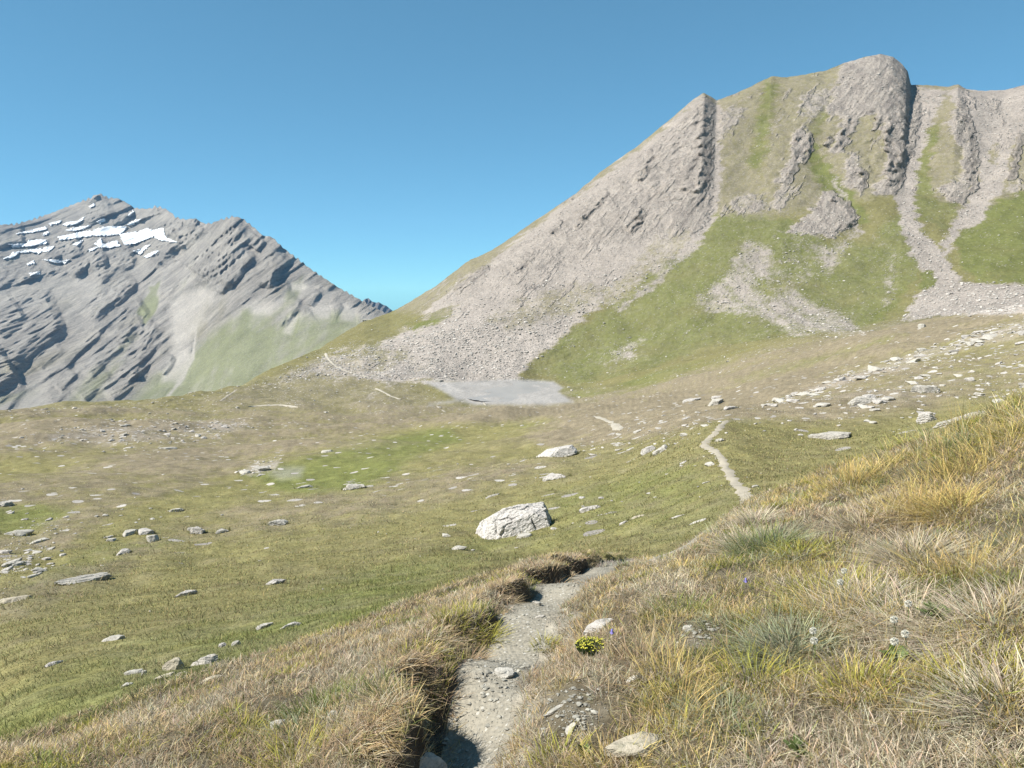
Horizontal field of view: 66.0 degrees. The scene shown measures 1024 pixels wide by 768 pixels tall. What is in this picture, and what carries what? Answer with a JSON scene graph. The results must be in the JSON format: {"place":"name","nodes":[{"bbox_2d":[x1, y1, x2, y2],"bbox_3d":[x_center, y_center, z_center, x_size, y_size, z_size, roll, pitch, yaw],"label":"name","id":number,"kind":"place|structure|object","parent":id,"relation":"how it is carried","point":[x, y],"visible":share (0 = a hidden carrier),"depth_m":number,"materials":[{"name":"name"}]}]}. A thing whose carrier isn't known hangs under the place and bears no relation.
{"place":"outdoors","nodes":[
{"label":"outdoors","id":0,"kind":"place"},
{"bbox_2d":[0,193,384,409],"bbox_3d":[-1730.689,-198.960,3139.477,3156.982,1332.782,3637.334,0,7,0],"label":"mountain range","id":1,"kind":"structure","parent":0,"point":[222,303],"depth_m":2737.12,"materials":[{"name":"stone"}]},
{"bbox_2d":[9,239,48,247],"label":"snow patch","id":2,"kind":"object","parent":1,"relation":"on","point":[30,243],"visible":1,"depth_m":3678.65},
{"bbox_2d":[4,246,54,258],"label":"snow patch","id":3,"kind":"object","parent":1,"relation":"on","point":[38,251],"visible":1,"depth_m":3623.91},
{"bbox_2d":[16,226,46,233],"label":"snow patch","id":4,"kind":"object","parent":1,"relation":"on","point":[36,230],"visible":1,"depth_m":3819.04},
{"bbox_2d":[42,259,69,263],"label":"snow patch","id":5,"kind":"object","parent":1,"relation":"on","point":[57,261],"visible":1,"depth_m":3519.97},
{"bbox_2d":[62,217,84,226],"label":"snow patch","id":6,"kind":"object","parent":1,"relation":"on","point":[70,223],"visible":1,"depth_m":3858.18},
{"bbox_2d":[65,225,91,230],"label":"snow patch","id":7,"kind":"object","parent":1,"relation":"on","point":[79,228],"visible":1,"depth_m":3812.21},
{"bbox_2d":[57,226,126,240],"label":"snow patch","id":8,"kind":"object","parent":1,"relation":"on","point":[110,231],"visible":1,"depth_m":3751.74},
{"bbox_2d":[94,238,120,248],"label":"snow patch","id":9,"kind":"object","parent":1,"relation":"on","point":[100,244],"visible":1,"depth_m":3630.11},
{"bbox_2d":[127,219,141,225],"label":"snow patch","id":10,"kind":"object","parent":1,"relation":"on","point":[134,221],"visible":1,"depth_m":3827.12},
{"bbox_2d":[134,245,149,254],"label":"snow patch","id":11,"kind":"object","parent":1,"relation":"on","point":[140,251],"visible":1,"depth_m":3567.83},
{"bbox_2d":[120,228,178,244],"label":"snow patch","id":12,"kind":"object","parent":1,"relation":"on","point":[135,237],"visible":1,"depth_m":3650.43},
{"bbox_2d":[143,251,158,257],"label":"snow patch","id":13,"kind":"object","parent":1,"relation":"on","point":[151,254],"visible":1,"depth_m":3448.87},
{"bbox_2d":[248,404,296,406],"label":"path","id":14,"kind":"structure","parent":0,"point":[275,405],"depth_m":311.81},
{"bbox_2d":[325,353,367,376],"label":"path","id":15,"kind":"structure","parent":0,"point":[329,360],"depth_m":457.83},
{"bbox_2d":[362,298,391,313],"bbox_3d":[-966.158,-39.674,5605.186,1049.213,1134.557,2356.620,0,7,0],"label":"distant ridge","id":16,"kind":"structure","parent":0,"point":[382,307],"depth_m":5374.28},
{"bbox_2d":[375,388,400,398],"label":"path","id":17,"kind":"structure","parent":0,"point":[387,393],"depth_m":357.52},
{"bbox_2d":[442,381,549,401],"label":"lake","id":18,"kind":"structure","parent":0,"point":[508,393],"depth_m":385.92,"materials":[{"name":"liquid"}]},
{"bbox_2d":[0,304,1023,767],"bbox_3d":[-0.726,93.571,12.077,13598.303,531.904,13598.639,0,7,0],"label":"ground","id":19,"kind":"structure","parent":0,"point":[350,426],"depth_m":44.76,"materials":[{"name":"plant"}]},
{"bbox_2d":[0,550,12,553],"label":"stone","id":20,"kind":"object","parent":19,"relation":"on","point":[6,551],"visible":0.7,"depth_m":33.39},
{"bbox_2d":[0,501,14,506],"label":"rock","id":21,"kind":"object","parent":19,"relation":"on","point":[6,503],"visible":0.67,"depth_m":51.55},
{"bbox_2d":[1,560,24,566],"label":"rock","id":22,"kind":"object","parent":19,"relation":"on","point":[8,563],"visible":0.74,"depth_m":30.39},
{"bbox_2d":[0,595,31,604],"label":"rock","id":23,"kind":"object","parent":19,"relation":"on","point":[6,600],"visible":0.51,"depth_m":20.45,"materials":[{"name":"beige stone"}]},
{"bbox_2d":[5,529,33,535],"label":"rock","id":24,"kind":"object","parent":19,"relation":"on","point":[23,532],"visible":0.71,"depth_m":39.23,"materials":[{"name":"stone"}]},
{"bbox_2d":[30,537,48,543],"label":"rock","id":25,"kind":"object","parent":19,"relation":"on","point":[39,541],"visible":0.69,"depth_m":37.06,"materials":[{"name":"stone"}]},
{"bbox_2d":[32,567,47,571],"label":"stone","id":26,"kind":"object","parent":19,"relation":"on","point":[37,569],"visible":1,"depth_m":25.73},
{"bbox_2d":[45,660,63,667],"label":"rock","id":27,"kind":"object","parent":19,"relation":"on","point":[52,664],"visible":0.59,"depth_m":8.99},
{"bbox_2d":[54,572,110,584],"bbox_3d":[-13.445,6.259,24.839,0.714,0.418,2.049,3,-4,19],"label":"rock","id":28,"kind":"object","parent":19,"relation":"on","point":[87,577],"visible":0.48,"depth_m":24.75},
{"bbox_2d":[102,634,124,641],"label":"rock","id":29,"kind":"object","parent":19,"relation":"on","point":[115,637],"visible":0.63,"depth_m":10.93,"materials":[{"name":"stone"}]},
{"bbox_2d":[116,548,130,555],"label":"rock","id":30,"kind":"object","parent":19,"relation":"on","point":[122,551],"visible":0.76,"depth_m":32.22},
{"bbox_2d":[122,529,137,536],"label":"rock","id":31,"kind":"object","parent":19,"relation":"on","point":[127,532],"visible":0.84,"depth_m":38.20,"materials":[{"name":"stone"}]},
{"bbox_2d":[124,669,142,674],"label":"rock","id":32,"kind":"object","parent":19,"relation":"on","point":[135,671],"visible":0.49,"depth_m":6.96,"materials":[{"name":"stone"}]},
{"bbox_2d":[138,528,153,534],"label":"rock","id":33,"kind":"object","parent":19,"relation":"on","point":[143,531],"visible":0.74,"depth_m":38.29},
{"bbox_2d":[146,534,158,542],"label":"rock","id":34,"kind":"object","parent":19,"relation":"on","point":[153,538],"visible":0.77,"depth_m":36.10,"materials":[{"name":"stone"}]},
{"bbox_2d":[155,671,175,681],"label":"rock","id":35,"kind":"object","parent":19,"relation":"on","point":[170,674],"visible":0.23,"depth_m":5.79,"materials":[{"name":"beige stone"}]},
{"bbox_2d":[162,657,183,670],"bbox_3d":[-2.714,2.286,6.340,0.117,0.155,0.165,6,9,40],"label":"rock","id":36,"kind":"object","parent":19,"relation":"on","point":[176,663],"visible":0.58,"depth_m":6.31,"materials":[{"name":"beige stone"}]},
{"bbox_2d":[169,508,183,511],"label":"rock","id":37,"kind":"object","parent":19,"relation":"on","point":[177,509],"visible":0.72,"depth_m":49.06,"materials":[{"name":"stone"}]},
{"bbox_2d":[176,590,197,596],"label":"rock","id":38,"kind":"object","parent":19,"relation":"on","point":[186,592],"visible":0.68,"depth_m":18.51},
{"bbox_2d":[189,526,204,533],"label":"rock","id":39,"kind":"object","parent":19,"relation":"on","point":[197,530],"visible":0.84,"depth_m":38.92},
{"bbox_2d":[191,654,218,665],"bbox_3d":[-2.529,2.291,6.486,0.222,0.108,0.132,-6,-3,-20],"label":"rock","id":40,"kind":"object","parent":19,"relation":"on","point":[207,659],"visible":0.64,"depth_m":6.46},
{"bbox_2d":[216,528,228,533],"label":"rock","id":41,"kind":"object","parent":19,"relation":"on","point":[222,530],"visible":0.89,"depth_m":39.12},
{"bbox_2d":[252,466,269,470],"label":"rock","id":42,"kind":"object","parent":19,"relation":"on","point":[262,468],"visible":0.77,"depth_m":79.56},
{"bbox_2d":[256,622,272,629],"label":"rock","id":43,"kind":"object","parent":19,"relation":"on","point":[265,625],"visible":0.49,"depth_m":9.71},
{"bbox_2d":[266,579,285,584],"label":"rock","id":44,"kind":"object","parent":19,"relation":"on","point":[273,581],"visible":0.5,"depth_m":19.24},
{"bbox_2d":[267,519,287,525],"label":"rock","id":45,"kind":"object","parent":19,"relation":"on","point":[279,522],"visible":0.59,"depth_m":39.82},
{"bbox_2d":[270,719,286,729],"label":"stone","id":46,"kind":"object","parent":19,"relation":"on","point":[279,722],"visible":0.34,"depth_m":3.30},
{"bbox_2d":[280,621,301,628],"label":"rock","id":47,"kind":"object","parent":19,"relation":"on","point":[295,623],"visible":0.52,"depth_m":8.55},
{"bbox_2d":[346,484,365,489],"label":"rock","id":48,"kind":"object","parent":19,"relation":"on","point":[354,486],"visible":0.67,"depth_m":54.83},
{"bbox_2d":[419,752,446,767],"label":"stone","id":49,"kind":"object","parent":19,"relation":"on","point":[431,760],"visible":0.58,"depth_m":2.92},
{"bbox_2d":[451,545,466,549],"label":"rock","id":50,"kind":"object","parent":19,"relation":"on","point":[457,547],"visible":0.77,"depth_m":26.12,"materials":[{"name":"stone"}]},
{"bbox_2d":[324,549,646,767],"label":"hanging grass","id":51,"kind":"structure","parent":19,"relation":"on","point":[367,725],"depth_m":2.96,"materials":[{"name":"plant"}]},
{"bbox_2d":[0,389,998,604],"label":"rocks","id":52,"kind":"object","parent":19,"relation":"on","point":[290,522],"visible":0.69,"depth_m":38.02,"materials":[{"name":"grey stone"}]},
{"bbox_2d":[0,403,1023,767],"bbox_3d":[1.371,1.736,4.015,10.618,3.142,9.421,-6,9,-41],"label":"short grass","id":53,"kind":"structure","parent":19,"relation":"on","point":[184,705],"depth_m":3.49,"materials":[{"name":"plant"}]},
{"bbox_2d":[0,64,1023,611],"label":"scree stones","id":54,"kind":"object","parent":19,"relation":"on","point":[472,362],"visible":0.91,"depth_m":465.41,"materials":[{"name":"stone"}]},
{"bbox_2d":[476,502,551,539],"bbox_3d":[-0.009,5.492,31.106,3.246,1.406,2.016,-9,0,1],"label":"boulder","id":55,"kind":"object","parent":19,"relation":"on","point":[514,520],"visible":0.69,"depth_m":30.43,"materials":[{"name":"stone"}]},
{"bbox_2d":[516,533,531,538],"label":"rock","id":56,"kind":"object","parent":19,"relation":"on","point":[524,534],"visible":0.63,"depth_m":28.91,"materials":[{"name":"stone"}]},
{"bbox_2d":[542,473,565,481],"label":"rock","id":57,"kind":"object","parent":19,"relation":"on","point":[551,476],"visible":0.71,"depth_m":45.48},
{"bbox_2d":[545,704,562,717],"bbox_3d":[0.169,1.260,3.036,0.090,0.026,0.028,-33,-2,7],"label":"stone","id":58,"kind":"object","parent":19,"relation":"on","point":[552,711],"visible":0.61,"depth_m":3.03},
{"bbox_2d":[536,445,577,456],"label":"boulder","id":59,"kind":"object","parent":19,"relation":"on","point":[566,450],"visible":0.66,"depth_m":59.52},
{"bbox_2d":[565,722,576,734],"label":"stone","id":60,"kind":"object","parent":19,"relation":"on","point":[567,729],"visible":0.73,"depth_m":2.81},
{"bbox_2d":[578,744,591,756],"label":"leafy plant","id":61,"kind":"object","parent":19,"relation":"on","point":[586,746],"visible":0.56,"depth_m":2.63,"materials":[{"name":"green plant"}]},
{"bbox_2d":[579,505,599,512],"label":"rock","id":62,"kind":"object","parent":19,"relation":"on","point":[584,509],"visible":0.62,"depth_m":30.46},
{"bbox_2d":[575,636,604,656],"bbox_3d":[0.357,1.168,3.530,0.154,0.074,0.123,0,7,0],"label":"yellow flower cushion","id":63,"kind":"object","parent":19,"relation":"on","point":[589,642],"visible":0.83,"depth_m":3.51,"materials":[{"name":"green plant"}]},
{"bbox_2d":[583,618,612,635],"bbox_3d":[0.449,1.235,4.010,0.204,0.057,0.103,-25,8,9],"label":"stone","id":64,"kind":"object","parent":19,"relation":"on","point":[595,625],"visible":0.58,"depth_m":4.00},
{"bbox_2d":[214,405,1023,767],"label":"tussock grass","id":65,"kind":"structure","parent":19,"relation":"on","point":[846,479],"depth_m":3.20,"materials":[{"name":"plant"}]},
{"bbox_2d":[603,731,662,758],"bbox_3d":[0.387,1.167,2.512,0.193,0.068,0.115,-15,3,11],"label":"stone","id":66,"kind":"object","parent":19,"relation":"on","point":[624,745],"visible":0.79,"depth_m":2.49,"materials":[{"name":"stone"}]},
{"bbox_2d":[626,675,639,682],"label":"stone","id":67,"kind":"object","parent":19,"relation":"on","point":[638,677],"visible":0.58,"depth_m":2.99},
{"bbox_2d":[640,446,655,455],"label":"rock","id":68,"kind":"object","parent":19,"relation":"on","point":[645,450],"visible":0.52,"depth_m":45.96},
{"bbox_2d":[652,444,667,455],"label":"rock","id":69,"kind":"object","parent":19,"relation":"on","point":[662,448],"visible":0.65,"depth_m":42.16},
{"bbox_2d":[638,580,703,603],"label":"grass tussock","id":70,"kind":"object","parent":19,"relation":"on","point":[666,589],"depth_m":4.27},
{"bbox_2d":[683,625,692,631],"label":"stone","id":71,"kind":"object","parent":19,"relation":"on","point":[685,630],"visible":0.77,"depth_m":3.48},
{"bbox_2d":[683,398,700,402],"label":"rock","id":72,"kind":"object","parent":19,"relation":"on","point":[690,399],"visible":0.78,"depth_m":114.54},
{"bbox_2d":[708,398,722,405],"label":"rock","id":73,"kind":"object","parent":19,"relation":"on","point":[717,401],"visible":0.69,"depth_m":93.04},
{"bbox_2d":[655,680,786,741],"bbox_3d":[0.695,1.083,2.616,0.489,0.129,0.518,0,7,0],"label":"grass tussock","id":74,"kind":"object","parent":19,"relation":"on","point":[733,698],"depth_m":2.66,"materials":[{"name":"plant"}]},
{"bbox_2d":[695,521,764,553],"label":"grass tussock","id":75,"kind":"object","parent":19,"relation":"on","point":[723,543],"depth_m":5.23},
{"bbox_2d":[723,406,736,409],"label":"rock","id":76,"kind":"object","parent":19,"relation":"on","point":[728,407],"visible":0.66,"depth_m":65.09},
{"bbox_2d":[722,505,789,529],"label":"grass tussock","id":77,"kind":"object","parent":19,"relation":"on","point":[753,519],"depth_m":5.63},
{"bbox_2d":[707,526,817,560],"bbox_3d":[1.569,0.946,4.790,0.807,0.247,0.763,0,7,0],"label":"grass tussock","id":78,"kind":"object","parent":19,"relation":"on","point":[729,544],"depth_m":4.83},
{"bbox_2d":[718,608,853,678],"bbox_3d":[1.078,0.988,3.028,0.603,0.149,0.556,0,7,0],"label":"grass tussock","id":79,"kind":"object","parent":19,"relation":"on","point":[773,642],"depth_m":3.06,"materials":[{"name":"plant"}]},
{"bbox_2d":[782,734,812,756],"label":"leafy plant","id":80,"kind":"object","parent":19,"relation":"on","point":[794,742],"visible":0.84,"depth_m":2.34,"materials":[{"name":"green plant"}]},
{"bbox_2d":[757,536,845,569],"bbox_3d":[1.598,0.910,4.310,0.593,0.139,0.575,0,7,0],"label":"grass tussock","id":81,"kind":"object","parent":19,"relation":"on","point":[789,545],"depth_m":4.36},
{"bbox_2d":[809,627,816,652],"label":"seed head flower","id":82,"kind":"object","parent":19,"relation":"on","point":[811,631],"visible":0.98,"depth_m":2.94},
{"bbox_2d":[810,637,817,663],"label":"seed head flower","id":83,"kind":"object","parent":19,"relation":"on","point":[813,639],"visible":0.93,"depth_m":2.85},
{"bbox_2d":[608,398,1023,767],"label":"seed stalks","id":84,"kind":"object","parent":19,"relation":"on","point":[698,611],"visible":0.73,"depth_m":2.85,"materials":[{"name":"beige plant"}]},
{"bbox_2d":[816,403,830,406],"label":"stone","id":85,"kind":"object","parent":19,"relation":"on","point":[825,404],"visible":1,"depth_m":61.97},
{"bbox_2d":[807,431,850,439],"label":"rock","id":86,"kind":"object","parent":19,"relation":"on","point":[828,435],"visible":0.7,"depth_m":45.55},
{"bbox_2d":[837,579,845,595],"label":"seed head flower","id":87,"kind":"object","parent":19,"relation":"on","point":[839,581],"visible":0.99,"depth_m":3.33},
{"bbox_2d":[801,491,917,539],"bbox_3d":[2.094,0.779,4.673,0.802,0.293,0.811,5,8,33],"label":"grass tussock","id":88,"kind":"object","parent":19,"relation":"on","point":[855,517],"depth_m":4.75,"materials":[{"name":"plant"}]},
{"bbox_2d":[848,396,872,405],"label":"rock","id":89,"kind":"object","parent":19,"relation":"on","point":[864,400],"visible":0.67,"depth_m":61.57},
{"bbox_2d":[854,376,868,379],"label":"stone","id":90,"kind":"object","parent":19,"relation":"on","point":[860,377],"visible":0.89,"depth_m":85.25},
{"bbox_2d":[802,569,928,623],"bbox_3d":[1.474,0.870,3.297,0.607,0.181,0.598,0,7,0],"label":"grass tussock","id":91,"kind":"object","parent":19,"relation":"on","point":[848,586],"depth_m":3.33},
{"bbox_2d":[862,394,876,397],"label":"rock","id":92,"kind":"object","parent":19,"relation":"on","point":[870,395],"visible":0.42,"depth_m":63.45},
{"bbox_2d":[867,365,881,370],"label":"stone","id":93,"kind":"object","parent":19,"relation":"on","point":[872,368],"visible":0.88,"depth_m":88.49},
{"bbox_2d":[872,399,886,403],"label":"stone","id":94,"kind":"object","parent":19,"relation":"on","point":[877,401],"visible":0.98,"depth_m":59.81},
{"bbox_2d":[881,397,895,400],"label":"stone","id":95,"kind":"object","parent":19,"relation":"on","point":[888,398],"visible":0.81,"depth_m":61.54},
{"bbox_2d":[879,644,908,661],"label":"leafy plant","id":96,"kind":"object","parent":19,"relation":"on","point":[891,648],"visible":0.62,"depth_m":2.71,"materials":[{"name":"green plant"}]},
{"bbox_2d":[890,616,897,637],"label":"seed head flower","id":97,"kind":"object","parent":19,"relation":"on","point":[894,619],"visible":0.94,"depth_m":2.86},
{"bbox_2d":[890,637,898,656],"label":"seed head flower","id":98,"kind":"object","parent":19,"relation":"on","point":[894,640],"visible":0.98,"depth_m":2.63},
{"bbox_2d":[822,590,982,653],"bbox_3d":[1.474,0.871,2.934,0.594,0.201,0.590,-3,8,-24],"label":"grass tussock","id":99,"kind":"object","parent":19,"relation":"on","point":[879,617],"depth_m":2.99,"materials":[{"name":"plant"}]},
{"bbox_2d":[901,630,909,648],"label":"seed head flower","id":100,"kind":"object","parent":19,"relation":"on","point":[903,632],"visible":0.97,"depth_m":2.69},
{"bbox_2d":[827,523,985,570],"bbox_3d":[1.931,0.789,3.786,0.832,0.224,0.810,0,7,0],"label":"grass tussock","id":101,"kind":"object","parent":19,"relation":"on","point":[900,543],"depth_m":3.86,"materials":[{"name":"plant"}]},
{"bbox_2d":[904,600,911,627],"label":"seed head flower","id":102,"kind":"object","parent":19,"relation":"on","point":[907,602],"visible":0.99,"depth_m":2.96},
{"bbox_2d":[910,385,939,392],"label":"rock","id":103,"kind":"object","parent":19,"relation":"on","point":[922,388],"visible":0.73,"depth_m":64.13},
{"bbox_2d":[916,411,937,424],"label":"rock","id":104,"kind":"object","parent":19,"relation":"on","point":[925,417],"visible":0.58,"depth_m":49.38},
{"bbox_2d":[914,600,956,619],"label":"leafy plant","id":105,"kind":"object","parent":19,"relation":"on","point":[933,611],"visible":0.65,"depth_m":2.96,"materials":[{"name":"green plant"}]},
{"bbox_2d":[854,466,1023,532],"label":"grass tussock","id":106,"kind":"object","parent":19,"relation":"on","point":[927,514],"depth_m":4.46,"materials":[{"name":"plant"}]},
{"bbox_2d":[875,575,1023,662],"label":"grass tussock","id":107,"kind":"object","parent":19,"relation":"on","point":[964,610],"depth_m":2.83,"materials":[{"name":"plant"}]},
{"bbox_2d":[888,649,1023,762],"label":"grass tussock","id":108,"kind":"object","parent":19,"relation":"on","point":[965,702],"depth_m":2.26,"materials":[{"name":"plant"}]},
{"bbox_2d":[933,411,983,428],"bbox_3d":[21.825,1.947,38.569,3.222,0.666,2.775,-14,-6,0],"label":"rock","id":109,"kind":"object","parent":19,"relation":"on","point":[939,423],"visible":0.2,"depth_m":38.04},
{"bbox_2d":[982,334,997,337],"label":"stone","id":110,"kind":"object","parent":19,"relation":"on","point":[989,335],"visible":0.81,"depth_m":98.01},
{"bbox_2d":[0,0,1023,310],"label":"sky","id":111,"kind":"structure","parent":0,"point":[388,147],"materials":[{"name":"blue"}]},
{"bbox_2d":[442,550,674,767],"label":"path","id":112,"kind":"structure","parent":0,"point":[513,654],"depth_m":3.57,"materials":[{"name":"gravel"}]},
{"bbox_2d":[495,667,514,677],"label":"stone","id":113,"kind":"object","parent":112,"relation":"on","point":[503,672],"visible":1,"depth_m":3.65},
{"bbox_2d":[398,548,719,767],"bbox_3d":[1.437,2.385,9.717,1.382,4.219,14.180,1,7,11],"label":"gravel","id":114,"kind":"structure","parent":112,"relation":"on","point":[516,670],"depth_m":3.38,"materials":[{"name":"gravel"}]},
{"bbox_2d":[594,416,613,422],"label":"path","id":115,"kind":"structure","parent":0,"point":[604,419],"depth_m":109.10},
{"bbox_2d":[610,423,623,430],"bbox_3d":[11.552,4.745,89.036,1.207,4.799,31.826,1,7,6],"label":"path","id":116,"kind":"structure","parent":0,"point":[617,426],"depth_m":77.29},
{"bbox_2d":[364,54,1023,384],"bbox_3d":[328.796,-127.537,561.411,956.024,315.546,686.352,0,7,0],"label":"mountain","id":117,"kind":"structure","parent":0,"point":[660,321],"depth_m":523.34,"materials":[{"name":"stone"}]},
{"bbox_2d":[700,420,755,500],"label":"path","id":118,"kind":"structure","parent":0,"point":[730,475],"depth_m":29.97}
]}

